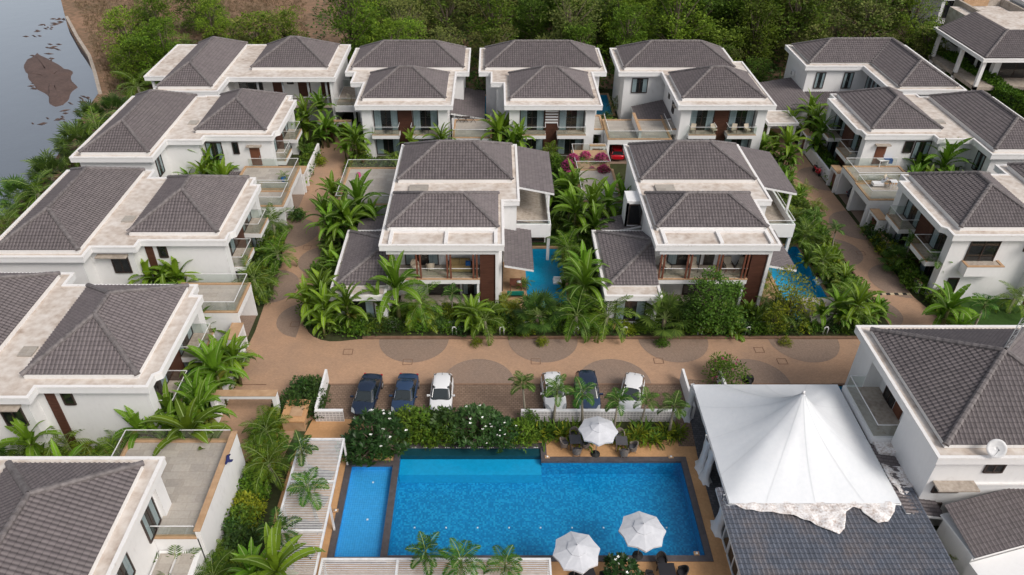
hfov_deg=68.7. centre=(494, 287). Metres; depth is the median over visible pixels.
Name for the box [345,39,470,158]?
villa
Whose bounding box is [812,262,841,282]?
palm clump
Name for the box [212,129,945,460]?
road
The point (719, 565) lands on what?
pool deck
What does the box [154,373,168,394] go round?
window
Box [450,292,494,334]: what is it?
banana plant
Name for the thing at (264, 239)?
garden shrub
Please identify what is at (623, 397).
slender palm
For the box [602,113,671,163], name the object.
carport
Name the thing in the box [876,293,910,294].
speed bump
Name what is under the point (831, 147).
window
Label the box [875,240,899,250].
yellow shrub
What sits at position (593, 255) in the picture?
fan palm
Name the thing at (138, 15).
forest tree
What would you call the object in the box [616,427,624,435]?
tub chair
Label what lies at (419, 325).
garden shrub
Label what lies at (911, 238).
slender palm
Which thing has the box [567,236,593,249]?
palm clump
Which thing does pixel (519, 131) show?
banana plant
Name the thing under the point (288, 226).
palm clump
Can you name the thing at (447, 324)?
garden shrub
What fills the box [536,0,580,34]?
forest tree
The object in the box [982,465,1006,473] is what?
window
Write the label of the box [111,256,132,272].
window
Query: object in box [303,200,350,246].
banana plant
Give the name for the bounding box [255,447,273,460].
yellow shrub
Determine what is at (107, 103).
fan palm
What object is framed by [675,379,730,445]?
side path
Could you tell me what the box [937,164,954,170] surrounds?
banana plant
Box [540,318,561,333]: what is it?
dark shrub
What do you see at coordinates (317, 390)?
dark shrub
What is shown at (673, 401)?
slender palm
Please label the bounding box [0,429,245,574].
villa
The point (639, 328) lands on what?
garden shrub
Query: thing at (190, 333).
window
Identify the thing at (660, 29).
forest tree
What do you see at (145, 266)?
banana plant
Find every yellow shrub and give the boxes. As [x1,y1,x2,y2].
[217,558,240,574]
[222,511,258,539]
[230,490,267,519]
[234,488,256,506]
[238,497,267,519]
[241,524,262,539]
[245,454,272,468]
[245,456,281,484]
[248,414,284,434]
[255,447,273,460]
[262,235,284,246]
[314,154,328,166]
[343,156,362,166]
[374,318,389,332]
[438,302,459,320]
[470,337,482,348]
[508,301,524,313]
[515,319,535,338]
[535,335,549,347]
[617,319,637,336]
[778,335,793,347]
[792,320,812,333]
[816,147,829,156]
[821,238,839,249]
[869,232,888,246]
[873,240,898,255]
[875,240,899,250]
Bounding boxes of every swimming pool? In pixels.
[326,460,399,562]
[380,443,713,561]
[523,246,570,309]
[596,93,615,115]
[768,244,830,318]
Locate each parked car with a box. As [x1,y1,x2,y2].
[350,373,383,415]
[389,373,419,414]
[427,373,454,409]
[540,371,567,408]
[574,370,602,408]
[609,144,624,159]
[619,372,644,408]
[846,188,851,197]
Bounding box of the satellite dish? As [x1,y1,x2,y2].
[986,439,1007,457]
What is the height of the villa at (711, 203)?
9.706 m
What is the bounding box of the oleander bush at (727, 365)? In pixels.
[702,351,751,383]
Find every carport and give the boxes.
[181,274,257,343]
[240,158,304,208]
[258,182,293,232]
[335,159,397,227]
[452,114,491,140]
[576,161,621,223]
[592,115,604,149]
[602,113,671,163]
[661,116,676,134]
[835,158,908,208]
[847,174,899,226]
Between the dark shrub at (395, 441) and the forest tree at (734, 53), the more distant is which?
the forest tree at (734, 53)
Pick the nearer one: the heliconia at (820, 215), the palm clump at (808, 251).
the palm clump at (808, 251)
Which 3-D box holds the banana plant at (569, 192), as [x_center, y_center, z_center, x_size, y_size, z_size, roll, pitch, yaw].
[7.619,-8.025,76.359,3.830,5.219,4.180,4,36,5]
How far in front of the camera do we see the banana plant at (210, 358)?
54.83 m
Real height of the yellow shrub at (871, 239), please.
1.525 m
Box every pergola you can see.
[266,438,347,574]
[318,558,551,574]
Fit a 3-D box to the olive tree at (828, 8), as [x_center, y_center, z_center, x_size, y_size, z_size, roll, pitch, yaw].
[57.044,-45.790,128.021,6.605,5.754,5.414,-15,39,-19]
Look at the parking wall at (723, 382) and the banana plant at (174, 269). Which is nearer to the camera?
the parking wall at (723, 382)
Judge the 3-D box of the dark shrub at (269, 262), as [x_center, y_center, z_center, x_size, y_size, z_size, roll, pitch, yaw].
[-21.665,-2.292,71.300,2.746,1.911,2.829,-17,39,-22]
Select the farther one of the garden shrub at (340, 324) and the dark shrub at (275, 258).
the dark shrub at (275, 258)
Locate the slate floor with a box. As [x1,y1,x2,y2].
[689,385,721,517]
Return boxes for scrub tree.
[428,18,454,32]
[475,15,515,41]
[612,1,656,31]
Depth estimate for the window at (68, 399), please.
49.93 m
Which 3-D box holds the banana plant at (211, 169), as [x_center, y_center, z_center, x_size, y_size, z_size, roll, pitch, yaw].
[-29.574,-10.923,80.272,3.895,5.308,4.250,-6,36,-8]
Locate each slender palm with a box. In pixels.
[256,506,302,569]
[282,430,318,484]
[286,466,329,521]
[405,531,446,574]
[439,537,485,574]
[441,283,462,309]
[470,79,482,89]
[483,545,523,574]
[508,370,535,408]
[542,374,573,423]
[565,376,595,425]
[604,387,633,427]
[632,386,659,423]
[656,390,690,431]
[806,206,825,222]
[825,219,845,245]
[899,229,921,258]
[919,249,952,274]
[969,293,999,324]
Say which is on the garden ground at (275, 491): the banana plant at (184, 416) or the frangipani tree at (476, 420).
the banana plant at (184, 416)
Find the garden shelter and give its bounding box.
[765,110,798,134]
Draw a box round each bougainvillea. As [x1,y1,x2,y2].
[558,159,575,170]
[565,153,580,163]
[578,151,592,159]
[594,152,608,164]
[597,164,611,173]
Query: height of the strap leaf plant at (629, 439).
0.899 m
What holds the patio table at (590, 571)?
on the pool deck
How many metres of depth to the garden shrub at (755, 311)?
64.84 m
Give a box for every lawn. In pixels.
[532,230,561,243]
[959,299,1023,324]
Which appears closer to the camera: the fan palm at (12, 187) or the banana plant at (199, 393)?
the banana plant at (199, 393)
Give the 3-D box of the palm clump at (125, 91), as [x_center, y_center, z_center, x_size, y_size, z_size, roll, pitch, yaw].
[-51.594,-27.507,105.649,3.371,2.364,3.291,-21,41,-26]
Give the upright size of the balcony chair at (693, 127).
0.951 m
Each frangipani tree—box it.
[338,407,410,467]
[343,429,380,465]
[448,402,502,450]
[477,413,520,452]
[602,551,644,574]
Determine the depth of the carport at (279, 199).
76.87 m
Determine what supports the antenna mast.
on the villa at (935, 409)
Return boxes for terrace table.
[877,158,888,165]
[888,179,897,188]
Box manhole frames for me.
[290,190,865,364]
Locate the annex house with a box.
[936,488,1023,574]
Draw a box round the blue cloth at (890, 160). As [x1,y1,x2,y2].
[884,158,892,163]
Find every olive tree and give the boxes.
[378,0,429,39]
[391,0,432,39]
[418,0,476,43]
[426,32,453,40]
[429,25,466,45]
[430,0,459,15]
[433,0,475,24]
[460,0,508,24]
[464,23,519,70]
[466,0,521,27]
[537,0,605,47]
[580,0,616,37]
[777,30,811,63]
[803,11,830,38]
[818,12,860,38]
[819,0,845,9]
[819,2,846,30]
[827,0,906,38]
[839,0,879,19]
[873,0,905,10]
[880,33,899,39]
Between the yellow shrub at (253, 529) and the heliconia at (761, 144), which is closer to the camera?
the yellow shrub at (253, 529)
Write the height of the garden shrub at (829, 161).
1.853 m
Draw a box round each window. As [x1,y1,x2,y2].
[0,407,29,425]
[59,393,76,405]
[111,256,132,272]
[116,552,135,574]
[140,497,161,543]
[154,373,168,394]
[155,154,164,176]
[156,246,168,257]
[179,326,193,356]
[183,362,197,374]
[204,142,223,159]
[229,238,235,255]
[231,142,239,153]
[235,271,242,280]
[238,82,263,89]
[242,212,251,231]
[245,238,257,259]
[274,137,277,151]
[282,123,287,138]
[284,143,292,163]
[354,301,375,316]
[373,110,398,129]
[376,139,400,154]
[405,254,438,264]
[412,110,437,129]
[428,284,459,294]
[462,284,479,294]
[502,251,502,290]
[520,110,544,129]
[523,139,543,149]
[531,237,543,241]
[557,139,582,154]
[558,110,584,129]
[614,301,646,320]
[631,78,648,92]
[666,254,700,264]
[682,284,713,294]
[689,110,714,129]
[703,254,714,264]
[724,137,748,146]
[726,110,755,129]
[813,72,826,88]
[827,142,839,159]
[833,114,845,137]
[841,72,854,88]
[850,133,861,154]
[864,76,874,87]
[882,385,895,408]
[894,232,912,249]
[902,141,914,152]
[903,199,921,228]
[910,141,932,158]
[918,262,934,281]
[928,227,946,254]
[931,486,958,492]
[941,1,953,17]
[944,278,959,291]
[963,241,1001,260]
[964,51,975,64]
[971,150,986,170]
[976,60,991,70]
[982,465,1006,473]
[997,63,1023,77]
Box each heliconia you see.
[314,241,341,273]
[316,233,343,255]
[317,311,342,337]
[385,157,396,166]
[556,275,576,290]
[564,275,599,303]
[588,272,600,292]
[615,173,624,191]
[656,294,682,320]
[713,302,746,341]
[738,298,765,320]
[759,131,776,152]
[759,134,771,149]
[779,164,799,180]
[784,182,812,202]
[785,170,795,188]
[795,227,823,249]
[795,243,846,268]
[804,207,827,224]
[822,241,844,262]
[831,262,858,287]
[835,261,855,275]
[861,294,896,324]
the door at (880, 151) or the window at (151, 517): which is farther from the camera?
the door at (880, 151)
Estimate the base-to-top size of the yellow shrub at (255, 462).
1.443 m
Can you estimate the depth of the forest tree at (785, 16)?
119.20 m
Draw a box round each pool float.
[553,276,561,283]
[814,277,827,284]
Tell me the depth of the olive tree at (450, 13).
120.29 m
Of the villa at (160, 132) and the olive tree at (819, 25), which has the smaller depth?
the villa at (160, 132)
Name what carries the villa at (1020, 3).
on the ground at (72, 11)
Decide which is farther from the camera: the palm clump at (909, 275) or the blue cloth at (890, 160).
the blue cloth at (890, 160)
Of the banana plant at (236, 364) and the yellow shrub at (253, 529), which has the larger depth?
the banana plant at (236, 364)
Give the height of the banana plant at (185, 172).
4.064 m
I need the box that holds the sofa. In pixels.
[448,258,471,272]
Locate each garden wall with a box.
[211,342,245,422]
[307,143,320,179]
[337,321,582,327]
[603,321,796,327]
[797,298,848,328]
[805,144,829,181]
[872,226,922,292]
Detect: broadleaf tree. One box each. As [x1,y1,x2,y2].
[673,295,710,334]
[682,265,748,338]
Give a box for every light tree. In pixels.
[762,305,789,334]
[764,264,825,326]
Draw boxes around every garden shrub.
[88,445,101,455]
[208,547,234,573]
[210,543,246,574]
[222,504,263,538]
[229,503,255,518]
[236,469,271,501]
[239,475,259,497]
[241,483,269,503]
[254,235,279,254]
[254,244,279,258]
[259,431,289,453]
[295,161,313,171]
[295,300,303,316]
[298,153,316,168]
[302,142,323,153]
[302,149,322,160]
[306,261,333,278]
[313,318,338,337]
[330,316,346,334]
[340,314,373,336]
[351,158,366,166]
[358,153,379,166]
[358,318,379,335]
[375,443,395,462]
[389,300,411,319]
[389,305,406,318]
[391,404,423,439]
[395,420,422,447]
[398,319,417,334]
[408,405,447,447]
[412,315,433,333]
[414,426,440,450]
[435,423,459,447]
[441,319,457,334]
[446,303,464,320]
[476,316,496,336]
[487,302,515,326]
[491,317,509,334]
[498,426,519,445]
[502,317,524,338]
[505,417,538,452]
[515,408,541,426]
[522,428,543,446]
[550,154,565,171]
[554,318,570,334]
[559,222,579,234]
[563,316,588,338]
[567,286,596,304]
[580,308,602,328]
[581,323,596,335]
[585,300,603,314]
[590,316,612,334]
[629,319,650,334]
[646,317,660,333]
[653,336,670,347]
[669,315,689,335]
[682,321,697,334]
[743,305,766,326]
[746,316,764,336]
[755,323,775,335]
[763,130,778,140]
[769,317,791,335]
[781,191,808,207]
[785,196,813,214]
[796,211,819,223]
[803,316,825,334]
[807,230,832,244]
[808,220,832,237]
[814,257,839,277]
[818,152,832,161]
[821,269,846,291]
[822,157,838,166]
[836,274,870,291]
[836,323,854,333]
[863,297,887,316]
[892,257,918,276]
[899,269,923,291]
[899,270,928,295]
[900,268,923,281]
[923,286,945,304]
[944,312,959,324]
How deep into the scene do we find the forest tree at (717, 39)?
110.14 m
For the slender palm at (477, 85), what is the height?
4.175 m
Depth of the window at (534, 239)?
75.80 m
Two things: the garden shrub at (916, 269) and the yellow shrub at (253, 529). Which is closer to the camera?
the yellow shrub at (253, 529)
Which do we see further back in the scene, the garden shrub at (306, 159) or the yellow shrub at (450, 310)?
the garden shrub at (306, 159)
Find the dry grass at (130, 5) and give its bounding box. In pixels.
[74,0,308,95]
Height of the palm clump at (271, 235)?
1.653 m
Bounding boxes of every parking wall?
[314,369,328,408]
[314,409,344,420]
[521,409,676,421]
[680,369,695,418]
[717,370,726,383]
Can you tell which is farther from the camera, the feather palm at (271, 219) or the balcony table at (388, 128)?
the balcony table at (388, 128)
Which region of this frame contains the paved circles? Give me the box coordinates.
[264,167,912,382]
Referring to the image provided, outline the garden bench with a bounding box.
[507,291,523,296]
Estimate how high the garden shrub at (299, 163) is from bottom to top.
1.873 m
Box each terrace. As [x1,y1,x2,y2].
[335,79,359,126]
[571,144,610,168]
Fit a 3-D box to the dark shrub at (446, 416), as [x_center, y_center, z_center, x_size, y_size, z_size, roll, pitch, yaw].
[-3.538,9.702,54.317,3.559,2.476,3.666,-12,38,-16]
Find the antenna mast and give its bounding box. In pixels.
[1004,318,1023,348]
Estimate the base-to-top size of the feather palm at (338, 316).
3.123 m
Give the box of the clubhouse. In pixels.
[715,445,958,574]
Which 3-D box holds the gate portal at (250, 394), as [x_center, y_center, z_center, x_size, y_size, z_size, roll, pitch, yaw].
[-18.450,8.726,55.659,4.960,2.450,0.660,0,36,0]
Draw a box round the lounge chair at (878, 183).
[871,176,888,185]
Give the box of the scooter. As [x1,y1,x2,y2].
[812,164,821,176]
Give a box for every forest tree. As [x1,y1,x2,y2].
[97,5,151,66]
[108,40,151,88]
[113,2,165,57]
[118,29,173,88]
[131,0,182,58]
[140,16,182,58]
[173,0,218,32]
[188,0,229,38]
[197,0,229,21]
[215,18,245,40]
[226,10,284,43]
[259,4,309,41]
[317,0,379,63]
[332,0,387,47]
[356,9,389,43]
[368,0,398,28]
[372,17,412,41]
[382,15,428,39]
[387,0,446,36]
[465,0,519,56]
[507,0,549,38]
[511,0,542,24]
[514,0,547,39]
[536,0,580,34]
[548,0,598,40]
[559,17,607,63]
[581,0,633,49]
[599,0,643,57]
[607,2,649,69]
[612,38,650,79]
[627,0,666,27]
[635,0,658,40]
[635,0,716,42]
[642,15,674,40]
[656,0,715,35]
[656,0,730,41]
[687,17,750,63]
[695,0,749,33]
[704,0,776,48]
[717,43,743,60]
[725,0,786,61]
[726,0,782,67]
[745,56,773,81]
[760,0,843,54]
[767,0,818,49]
[832,0,890,36]
[875,8,906,36]
[879,0,946,48]
[895,0,912,13]
[902,21,950,60]
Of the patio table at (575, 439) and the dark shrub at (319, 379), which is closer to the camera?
the patio table at (575, 439)
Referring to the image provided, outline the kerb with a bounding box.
[362,183,873,338]
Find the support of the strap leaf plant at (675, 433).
on the pool deck
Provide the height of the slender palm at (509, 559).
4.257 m
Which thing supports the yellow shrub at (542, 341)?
on the garden ground at (275, 491)
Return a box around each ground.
[0,0,916,234]
[213,89,947,568]
[940,0,1023,51]
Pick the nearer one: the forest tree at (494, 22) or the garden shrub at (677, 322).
the garden shrub at (677, 322)
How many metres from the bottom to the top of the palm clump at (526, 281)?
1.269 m
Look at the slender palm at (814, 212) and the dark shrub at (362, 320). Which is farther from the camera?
the slender palm at (814, 212)
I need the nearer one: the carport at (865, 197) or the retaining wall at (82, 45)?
the carport at (865, 197)
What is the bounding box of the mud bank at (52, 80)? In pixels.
[24,53,77,106]
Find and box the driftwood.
[23,18,89,124]
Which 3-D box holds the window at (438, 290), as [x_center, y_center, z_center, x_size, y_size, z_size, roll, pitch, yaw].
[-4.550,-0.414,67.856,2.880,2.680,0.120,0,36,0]
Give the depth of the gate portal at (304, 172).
84.14 m
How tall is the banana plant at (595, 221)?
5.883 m
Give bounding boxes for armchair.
[410,259,418,269]
[426,262,434,271]
[658,256,672,270]
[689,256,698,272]
[722,256,734,272]
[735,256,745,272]
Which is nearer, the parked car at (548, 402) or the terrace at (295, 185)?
the parked car at (548, 402)
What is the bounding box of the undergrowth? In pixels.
[304,0,907,91]
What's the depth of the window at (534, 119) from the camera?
89.18 m
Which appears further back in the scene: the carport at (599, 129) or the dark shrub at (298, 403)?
the carport at (599, 129)
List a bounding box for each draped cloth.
[730,501,895,533]
[881,463,912,494]
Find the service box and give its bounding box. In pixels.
[281,399,310,430]
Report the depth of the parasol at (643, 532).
44.77 m
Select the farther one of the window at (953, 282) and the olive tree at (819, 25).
the olive tree at (819, 25)
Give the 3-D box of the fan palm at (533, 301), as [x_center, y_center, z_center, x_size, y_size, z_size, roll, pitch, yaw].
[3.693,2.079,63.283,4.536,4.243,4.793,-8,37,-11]
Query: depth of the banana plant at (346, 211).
71.88 m
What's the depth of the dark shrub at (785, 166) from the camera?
86.99 m
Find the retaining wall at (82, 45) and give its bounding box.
[65,16,101,93]
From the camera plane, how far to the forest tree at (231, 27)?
121.74 m
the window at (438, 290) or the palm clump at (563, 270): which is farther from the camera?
the palm clump at (563, 270)
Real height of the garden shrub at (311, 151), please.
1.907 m
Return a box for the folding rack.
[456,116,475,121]
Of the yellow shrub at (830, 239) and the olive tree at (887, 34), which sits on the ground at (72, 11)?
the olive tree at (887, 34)
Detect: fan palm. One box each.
[0,173,43,211]
[0,446,19,455]
[23,149,72,190]
[49,118,94,159]
[71,100,109,130]
[96,90,127,119]
[511,288,564,335]
[586,247,595,266]
[636,287,692,338]
[877,244,912,271]
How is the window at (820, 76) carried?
in the villa at (826, 67)
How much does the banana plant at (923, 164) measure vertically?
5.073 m
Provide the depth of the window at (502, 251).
68.35 m
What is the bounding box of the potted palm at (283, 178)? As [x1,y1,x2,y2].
[277,170,289,181]
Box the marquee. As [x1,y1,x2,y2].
[681,383,901,538]
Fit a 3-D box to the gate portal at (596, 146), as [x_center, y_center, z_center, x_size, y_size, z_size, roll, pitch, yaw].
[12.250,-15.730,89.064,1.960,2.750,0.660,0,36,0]
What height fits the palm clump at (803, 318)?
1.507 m
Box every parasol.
[553,531,599,574]
[578,416,617,456]
[618,511,665,559]
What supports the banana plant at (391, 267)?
on the garden ground at (275, 491)
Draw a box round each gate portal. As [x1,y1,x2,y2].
[210,390,280,412]
[227,323,248,346]
[301,166,309,192]
[317,120,351,140]
[589,144,604,149]
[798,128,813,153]
[826,165,841,192]
[864,208,886,230]
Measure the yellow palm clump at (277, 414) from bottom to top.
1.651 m
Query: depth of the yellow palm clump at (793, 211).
78.35 m
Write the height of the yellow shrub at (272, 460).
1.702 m
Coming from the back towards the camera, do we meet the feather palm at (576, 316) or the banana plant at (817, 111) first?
the banana plant at (817, 111)
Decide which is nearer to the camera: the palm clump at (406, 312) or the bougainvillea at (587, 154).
the palm clump at (406, 312)
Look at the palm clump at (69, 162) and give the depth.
88.07 m
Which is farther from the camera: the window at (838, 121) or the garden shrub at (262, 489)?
the window at (838, 121)
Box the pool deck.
[264,419,731,574]
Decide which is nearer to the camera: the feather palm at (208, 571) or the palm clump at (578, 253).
the feather palm at (208, 571)
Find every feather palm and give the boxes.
[0,169,52,212]
[0,202,25,232]
[0,209,19,235]
[0,443,41,455]
[37,428,99,455]
[56,121,94,147]
[74,106,116,143]
[90,430,134,455]
[96,430,129,455]
[113,69,157,99]
[153,545,205,574]
[194,549,239,574]
[233,254,278,302]
[238,404,292,452]
[240,438,296,493]
[254,230,297,270]
[259,202,291,241]
[326,301,364,327]
[379,149,398,166]
[393,277,443,329]
[457,301,507,345]
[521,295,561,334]
[541,140,563,162]
[546,228,586,266]
[551,285,605,342]
[559,213,591,242]
[559,264,601,298]
[569,155,598,169]
[580,293,640,343]
[604,206,621,216]
[606,95,618,113]
[755,290,796,333]
[760,283,784,310]
[782,200,809,231]
[789,217,827,250]
[791,217,820,248]
[804,246,840,276]
[821,280,852,299]
[829,277,877,317]
[888,247,919,272]
[992,280,1023,317]
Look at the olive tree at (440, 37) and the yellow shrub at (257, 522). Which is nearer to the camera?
the yellow shrub at (257, 522)
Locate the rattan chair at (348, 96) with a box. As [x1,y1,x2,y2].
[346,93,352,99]
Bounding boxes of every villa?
[0,166,268,283]
[0,271,214,455]
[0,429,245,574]
[69,88,301,176]
[143,35,350,128]
[329,139,553,319]
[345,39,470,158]
[479,39,606,155]
[591,139,796,320]
[609,39,776,149]
[759,37,966,128]
[821,86,1023,173]
[841,325,1023,525]
[885,162,1023,304]
[909,0,1009,36]
[928,6,1023,90]
[1010,0,1023,7]
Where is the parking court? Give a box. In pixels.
[325,385,685,418]
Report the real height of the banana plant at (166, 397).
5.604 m
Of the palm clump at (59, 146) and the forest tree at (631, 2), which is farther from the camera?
the forest tree at (631, 2)
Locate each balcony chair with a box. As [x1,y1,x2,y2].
[689,123,695,132]
[709,123,717,132]
[731,123,737,132]
[743,123,751,132]
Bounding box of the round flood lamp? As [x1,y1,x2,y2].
[743,375,753,383]
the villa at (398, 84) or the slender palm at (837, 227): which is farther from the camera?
the villa at (398, 84)
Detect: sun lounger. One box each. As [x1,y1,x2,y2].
[290,541,314,557]
[291,516,322,528]
[300,490,327,506]
[307,464,333,479]
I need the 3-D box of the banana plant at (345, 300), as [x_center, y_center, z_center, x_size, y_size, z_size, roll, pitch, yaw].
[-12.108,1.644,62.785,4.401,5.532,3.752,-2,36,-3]
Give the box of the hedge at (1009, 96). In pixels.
[910,36,1023,117]
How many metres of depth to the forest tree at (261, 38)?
109.15 m
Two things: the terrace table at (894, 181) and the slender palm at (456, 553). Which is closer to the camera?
the slender palm at (456, 553)
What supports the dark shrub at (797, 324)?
on the garden ground at (275, 491)
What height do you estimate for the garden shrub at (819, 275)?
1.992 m
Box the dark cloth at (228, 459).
[225,454,232,464]
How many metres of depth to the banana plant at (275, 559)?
41.47 m
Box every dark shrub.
[220,519,263,550]
[221,513,253,541]
[225,537,254,557]
[240,274,272,292]
[252,425,272,441]
[253,254,281,274]
[255,288,275,304]
[265,252,284,265]
[267,398,288,417]
[278,385,300,410]
[286,387,323,412]
[287,206,305,221]
[288,375,313,394]
[289,398,310,414]
[300,374,326,392]
[301,315,316,328]
[303,382,330,404]
[306,401,327,423]
[355,313,377,335]
[372,158,385,166]
[372,318,391,335]
[381,433,408,456]
[386,316,407,332]
[423,405,468,444]
[425,306,443,319]
[425,316,446,332]
[439,418,475,446]
[449,317,470,337]
[458,428,480,447]
[501,309,520,326]
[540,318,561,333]
[551,212,566,224]
[556,300,574,324]
[600,110,613,118]
[604,317,621,334]
[658,318,675,335]
[708,323,727,335]
[733,314,753,334]
[768,296,804,324]
[779,316,802,335]
[780,163,791,174]
[802,243,826,256]
[812,145,828,157]
[820,315,840,333]
[821,153,836,164]
[845,319,867,334]
[862,220,886,239]
[868,232,899,250]
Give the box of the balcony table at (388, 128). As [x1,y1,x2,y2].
[385,126,392,130]
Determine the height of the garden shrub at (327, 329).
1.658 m
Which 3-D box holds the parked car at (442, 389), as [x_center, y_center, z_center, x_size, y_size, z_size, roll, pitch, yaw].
[-4.017,7.988,57.231,2.140,1.666,3.912,0,36,0]
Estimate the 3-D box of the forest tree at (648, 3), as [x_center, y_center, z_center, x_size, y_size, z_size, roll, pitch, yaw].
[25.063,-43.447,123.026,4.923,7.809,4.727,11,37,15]
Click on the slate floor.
(698, 430)
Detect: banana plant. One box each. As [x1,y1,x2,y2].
[0,416,62,455]
[50,438,84,455]
[111,405,167,449]
[122,413,174,439]
[127,259,174,283]
[133,262,196,283]
[136,407,174,437]
[142,397,231,455]
[146,399,196,439]
[148,256,200,283]
[154,379,202,422]
[160,274,176,283]
[163,378,237,433]
[166,271,203,283]
[168,398,222,438]
[172,167,191,173]
[174,367,221,423]
[175,392,207,420]
[179,340,236,381]
[183,334,249,404]
[186,154,216,173]
[187,145,223,173]
[191,362,231,406]
[193,328,251,382]
[201,152,238,172]
[203,161,220,174]
[203,306,225,333]
[205,156,239,174]
[215,332,262,385]
[225,537,285,574]
[230,518,325,574]
[284,274,326,327]
[291,105,316,148]
[294,94,327,144]
[294,268,338,315]
[300,280,353,337]
[302,189,339,235]
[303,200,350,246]
[304,86,335,118]
[306,267,331,294]
[307,110,344,148]
[313,190,375,246]
[315,170,344,200]
[322,250,340,267]
[323,278,373,333]
[325,169,388,225]
[326,198,364,240]
[332,118,371,162]
[336,121,372,158]
[352,197,387,219]
[358,278,399,322]
[367,250,426,320]
[396,125,421,147]
[422,122,456,139]
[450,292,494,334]
[478,109,521,141]
[486,110,524,141]
[495,123,529,146]
[503,117,535,146]
[547,167,583,209]
[550,182,604,234]
[551,183,584,221]
[553,159,599,210]
[558,249,613,311]
[560,176,621,236]
[560,240,609,285]
[573,200,615,247]
[585,177,623,218]
[610,174,630,211]
[762,125,811,164]
[773,142,806,170]
[781,105,806,134]
[790,88,827,126]
[795,100,827,140]
[800,113,839,152]
[813,284,858,331]
[828,279,886,331]
[898,160,929,175]
[903,152,935,170]
[907,153,943,171]
[921,137,978,170]
[922,280,986,324]
[926,164,934,171]
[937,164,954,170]
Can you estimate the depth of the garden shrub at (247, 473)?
49.95 m
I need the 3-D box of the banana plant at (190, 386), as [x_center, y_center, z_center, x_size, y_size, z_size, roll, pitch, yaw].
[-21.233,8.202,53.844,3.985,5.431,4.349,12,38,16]
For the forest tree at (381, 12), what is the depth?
126.48 m
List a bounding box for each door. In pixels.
[249,148,262,164]
[272,82,282,91]
[298,82,310,95]
[321,82,330,95]
[722,524,729,552]
[726,543,738,574]
[871,147,886,163]
[892,401,902,419]
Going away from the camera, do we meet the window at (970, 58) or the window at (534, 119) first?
the window at (534, 119)
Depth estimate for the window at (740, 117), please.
89.16 m
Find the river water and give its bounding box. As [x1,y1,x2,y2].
[0,0,97,215]
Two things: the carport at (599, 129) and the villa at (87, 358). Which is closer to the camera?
the villa at (87, 358)
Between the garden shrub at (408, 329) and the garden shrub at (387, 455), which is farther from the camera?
the garden shrub at (408, 329)
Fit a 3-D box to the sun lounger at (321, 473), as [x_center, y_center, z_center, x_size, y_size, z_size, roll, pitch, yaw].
[-12.000,12.765,51.520,1.900,0.700,0.660,8,37,10]
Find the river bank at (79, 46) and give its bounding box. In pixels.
[68,27,89,62]
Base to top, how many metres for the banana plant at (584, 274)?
6.636 m
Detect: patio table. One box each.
[510,278,521,290]
[569,434,581,450]
[577,568,595,574]
[615,436,627,450]
[656,563,675,574]
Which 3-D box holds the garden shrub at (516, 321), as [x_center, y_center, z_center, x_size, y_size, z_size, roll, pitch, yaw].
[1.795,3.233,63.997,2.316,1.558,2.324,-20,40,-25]
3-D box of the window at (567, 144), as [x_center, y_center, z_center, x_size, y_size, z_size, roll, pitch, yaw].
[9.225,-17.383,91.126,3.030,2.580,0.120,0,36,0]
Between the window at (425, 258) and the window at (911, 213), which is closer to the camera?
the window at (425, 258)
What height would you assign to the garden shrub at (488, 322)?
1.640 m
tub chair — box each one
[560,437,568,449]
[569,426,579,434]
[572,446,581,456]
[582,439,589,449]
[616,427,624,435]
[619,448,629,456]
[629,441,638,453]
[645,569,654,574]
[656,551,667,563]
[676,565,688,574]
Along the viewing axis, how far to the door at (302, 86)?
97.92 m
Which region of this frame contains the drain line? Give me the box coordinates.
[236,384,690,384]
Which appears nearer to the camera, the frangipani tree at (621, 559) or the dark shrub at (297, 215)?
the frangipani tree at (621, 559)
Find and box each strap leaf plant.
[518,422,541,441]
[525,421,546,444]
[526,416,560,451]
[542,422,557,438]
[543,416,573,441]
[547,420,574,444]
[557,416,579,439]
[567,430,592,450]
[611,431,631,451]
[612,418,626,446]
[623,429,639,447]
[625,421,648,445]
[626,415,660,444]
[640,428,661,450]
[645,428,670,450]
[650,421,682,441]
[659,421,686,445]
[667,420,690,444]
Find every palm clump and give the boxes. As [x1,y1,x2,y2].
[0,196,30,217]
[4,183,48,205]
[21,148,70,173]
[21,168,54,183]
[42,445,69,455]
[46,138,72,153]
[52,148,78,168]
[56,438,98,455]
[115,84,141,96]
[175,33,198,43]
[210,532,242,563]
[225,549,246,574]
[226,341,254,361]
[240,428,283,462]
[248,459,276,493]
[251,405,280,426]
[252,283,271,304]
[256,225,283,240]
[256,263,287,281]
[257,274,282,295]
[270,221,293,237]
[287,207,309,221]
[292,137,312,152]
[303,134,323,144]
[317,262,334,274]
[319,253,340,269]
[320,244,340,255]
[359,312,394,333]
[401,299,437,333]
[401,301,417,318]
[430,308,451,329]
[437,298,458,318]
[478,300,497,316]
[493,291,516,306]
[500,298,520,317]
[516,276,534,290]
[550,212,567,233]
[551,243,580,267]
[555,245,580,265]
[556,301,581,325]
[559,260,576,278]
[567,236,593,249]
[694,311,723,333]
[775,189,796,200]
[784,205,802,224]
[792,310,821,330]
[794,178,818,191]
[801,242,825,263]
[805,234,835,254]
[806,197,828,211]
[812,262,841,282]
[821,258,840,280]
[831,272,845,290]
[839,300,881,327]
[857,225,868,233]
[900,269,921,282]
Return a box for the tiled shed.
[451,88,484,134]

